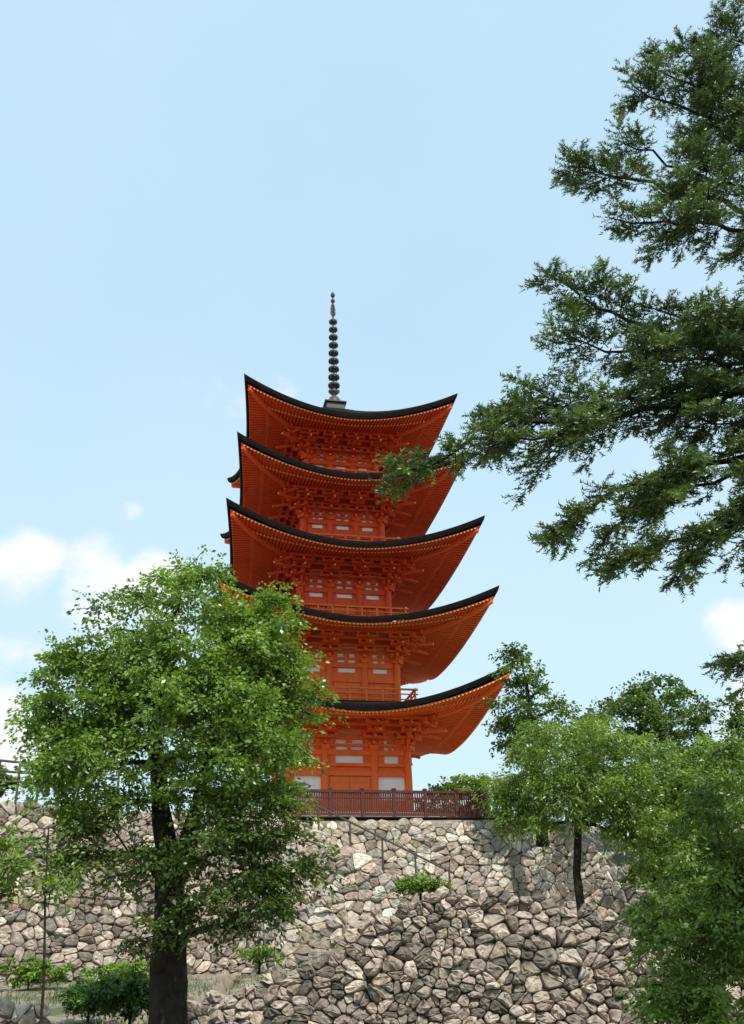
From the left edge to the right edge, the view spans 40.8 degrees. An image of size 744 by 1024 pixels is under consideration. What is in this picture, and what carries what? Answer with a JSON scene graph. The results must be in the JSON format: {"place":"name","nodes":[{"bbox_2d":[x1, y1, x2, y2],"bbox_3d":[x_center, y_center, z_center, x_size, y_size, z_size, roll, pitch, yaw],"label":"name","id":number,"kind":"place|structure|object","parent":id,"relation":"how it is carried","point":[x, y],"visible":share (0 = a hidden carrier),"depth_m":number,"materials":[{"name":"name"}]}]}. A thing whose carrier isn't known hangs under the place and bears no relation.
{"place":"outdoors","nodes":[
{"label":"outdoors","id":0,"kind":"place"},
{"bbox_2d":[0,807,717,1023],"bbox_3d":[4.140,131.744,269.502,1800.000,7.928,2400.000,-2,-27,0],"label":"ground","id":1,"kind":"structure","parent":0,"point":[55,1016],"depth_m":27.68,"materials":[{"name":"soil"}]},
{"bbox_2d":[0,764,21,797],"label":"shrub","id":2,"kind":"object","parent":1,"relation":"on","point":[4,787],"visible":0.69,"depth_m":32.34,"materials":[{"name":"green plant"}]},
{"bbox_2d":[0,885,22,907],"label":"sapling","id":3,"kind":"object","parent":1,"relation":"on","point":[2,896],"visible":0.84,"depth_m":12.58,"materials":[{"name":"green plant"}]},
{"bbox_2d":[0,998,50,1023],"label":"rocks","id":4,"kind":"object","parent":1,"relation":"on","point":[21,1013],"depth_m":15.37,"materials":[{"name":"grey stone"}]},
{"bbox_2d":[0,953,76,990],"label":"shrub","id":5,"kind":"object","parent":1,"relation":"on","point":[28,971],"visible":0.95,"depth_m":26.79,"materials":[{"name":"green plant"}]},
{"bbox_2d":[0,820,105,1023],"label":"sapling","id":6,"kind":"object","parent":1,"relation":"on","point":[12,863],"visible":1,"depth_m":12.32,"materials":[{"name":"green plant"}]},
{"bbox_2d":[52,977,117,1022],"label":"shrub","id":7,"kind":"object","parent":1,"relation":"on","point":[76,997],"visible":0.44,"depth_m":19.73,"materials":[{"name":"green plant"}]},
{"bbox_2d":[78,957,149,984],"bbox_3d":[-6.089,11.423,24.560,2.261,0.927,1.202,-10,-28,15],"label":"shrub","id":8,"kind":"object","parent":1,"relation":"on","point":[122,967],"visible":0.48,"depth_m":24.46,"materials":[{"name":"green plant"}]},
{"bbox_2d":[96,1006,148,1018],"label":"stone wall","id":9,"kind":"structure","parent":1,"relation":"on","point":[142,1012],"depth_m":20.58,"materials":[{"name":"grey stone"}]},
{"bbox_2d":[80,969,190,1023],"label":"shrub","id":10,"kind":"object","parent":1,"relation":"on","point":[130,996],"visible":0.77,"depth_m":18.39,"materials":[{"name":"green plant"}]},
{"bbox_2d":[0,800,290,986],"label":"stone wall","id":11,"kind":"structure","parent":1,"relation":"on","point":[91,935],"depth_m":30.38,"materials":[{"name":"grey stone"}]},
{"bbox_2d":[0,759,119,810],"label":"handrail","id":12,"kind":"object","parent":11,"relation":"on","point":[21,782],"visible":0.27,"depth_m":31.70,"materials":[{"name":"grey metal"}]},
{"bbox_2d":[0,544,354,1023],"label":"tree","id":13,"kind":"object","parent":1,"relation":"on","point":[237,698],"visible":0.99,"depth_m":15.12,"materials":[{"name":"green plant"}]},
{"bbox_2d":[250,829,444,974],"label":"stone wall","id":14,"kind":"structure","parent":1,"relation":"on","point":[369,897],"depth_m":29.69,"materials":[{"name":"grey stone"}]},
{"bbox_2d":[284,799,451,894],"bbox_3d":[-0.209,10.757,31.089,5.260,3.912,0.096,-7,-27,10],"label":"handrail","id":15,"kind":"object","parent":14,"relation":"on","point":[397,845],"visible":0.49,"depth_m":31.15,"materials":[{"name":"grey metal"}]},
{"bbox_2d":[195,292,513,816],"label":"pagoda","id":16,"kind":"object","parent":1,"relation":"on","point":[335,543],"visible":0.79,"depth_m":42.55,"materials":[{"name":"red wood"}]},
{"bbox_2d":[187,884,743,1023],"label":"stone wall","id":17,"kind":"structure","parent":1,"relation":"on","point":[468,958],"depth_m":18.92,"materials":[{"name":"grey stone"}]},
{"bbox_2d":[234,943,285,974],"bbox_3d":[-2.218,8.836,19.778,1.020,0.567,0.898,-2,-27,0],"label":"shrub","id":18,"kind":"object","parent":17,"relation":"on","point":[264,953],"visible":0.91,"depth_m":19.73,"materials":[{"name":"green plant"}]},
{"bbox_2d":[389,867,453,900],"bbox_3d":[1.003,7.690,20.670,1.367,0.654,0.889,-10,-28,15],"label":"shrub","id":19,"kind":"object","parent":17,"relation":"on","point":[421,885],"visible":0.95,"depth_m":20.52,"materials":[{"name":"green plant"}]},
{"bbox_2d":[414,772,529,818],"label":"shrub","id":20,"kind":"object","parent":1,"relation":"on","point":[469,783],"visible":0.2,"depth_m":44.72,"materials":[{"name":"green plant"}]},
{"bbox_2d":[289,817,738,933],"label":"stone wall","id":21,"kind":"structure","parent":1,"relation":"on","point":[467,855],"depth_m":34.01,"materials":[{"name":"grey stone"}]},
{"bbox_2d":[618,854,707,897],"bbox_3d":[8.641,10.674,29.274,2.205,1.412,2.237,19,-33,-36],"label":"shrub","id":22,"kind":"object","parent":21,"relation":"on","point":[651,886],"visible":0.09,"depth_m":29.10,"materials":[{"name":"green plant"}]},
{"bbox_2d":[478,641,588,846],"bbox_3d":[5.663,7.952,34.737,3.838,7.081,3.536,-2,-27,0],"label":"tree","id":23,"kind":"object","parent":1,"relation":"on","point":[504,726],"visible":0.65,"depth_m":35.06,"materials":[{"name":"green plant"}]},
{"bbox_2d":[367,0,743,701],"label":"pine tree","id":24,"kind":"object","parent":1,"relation":"on","point":[719,330],"visible":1,"depth_m":11.31,"materials":[{"name":"green plant"}]},
{"bbox_2d":[470,710,715,911],"bbox_3d":[5.795,7.868,26.128,6.469,5.338,4.691,-2,-27,0],"label":"tree","id":25,"kind":"object","parent":1,"relation":"on","point":[640,823],"visible":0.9,"depth_m":25.53,"materials":[{"name":"green plant"}]},
{"bbox_2d":[564,670,743,857],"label":"tree","id":26,"kind":"object","parent":1,"relation":"on","point":[653,716],"visible":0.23,"depth_m":34.52,"materials":[{"name":"green plant"}]},
{"bbox_2d":[610,728,743,1023],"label":"tree","id":27,"kind":"object","parent":1,"relation":"on","point":[713,919],"visible":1,"depth_m":13.19,"materials":[{"name":"green plant"}]},
{"bbox_2d":[640,731,743,898],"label":"tree","id":28,"kind":"object","parent":1,"relation":"on","point":[691,758],"visible":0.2,"depth_m":25.00,"materials":[{"name":"green plant"}]},
{"bbox_2d":[0,0,743,827],"label":"sky","id":29,"kind":"structure","parent":0,"point":[188,188],"materials":[{"name":"blue"}]},
{"bbox_2d":[247,815,499,819],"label":"terrace","id":30,"kind":"structure","parent":0,"point":[383,817],"depth_m":36.03,"materials":[{"name":"grey stone"}]},
{"bbox_2d":[235,787,489,819],"bbox_3d":[-1.303,12.660,40.408,9.590,1.085,9.590,4,-27,-11],"label":"wooden fence","id":31,"kind":"object","parent":30,"relation":"on","point":[466,810],"visible":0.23,"depth_m":36.53,"materials":[{"name":"brown wood"}]}
]}

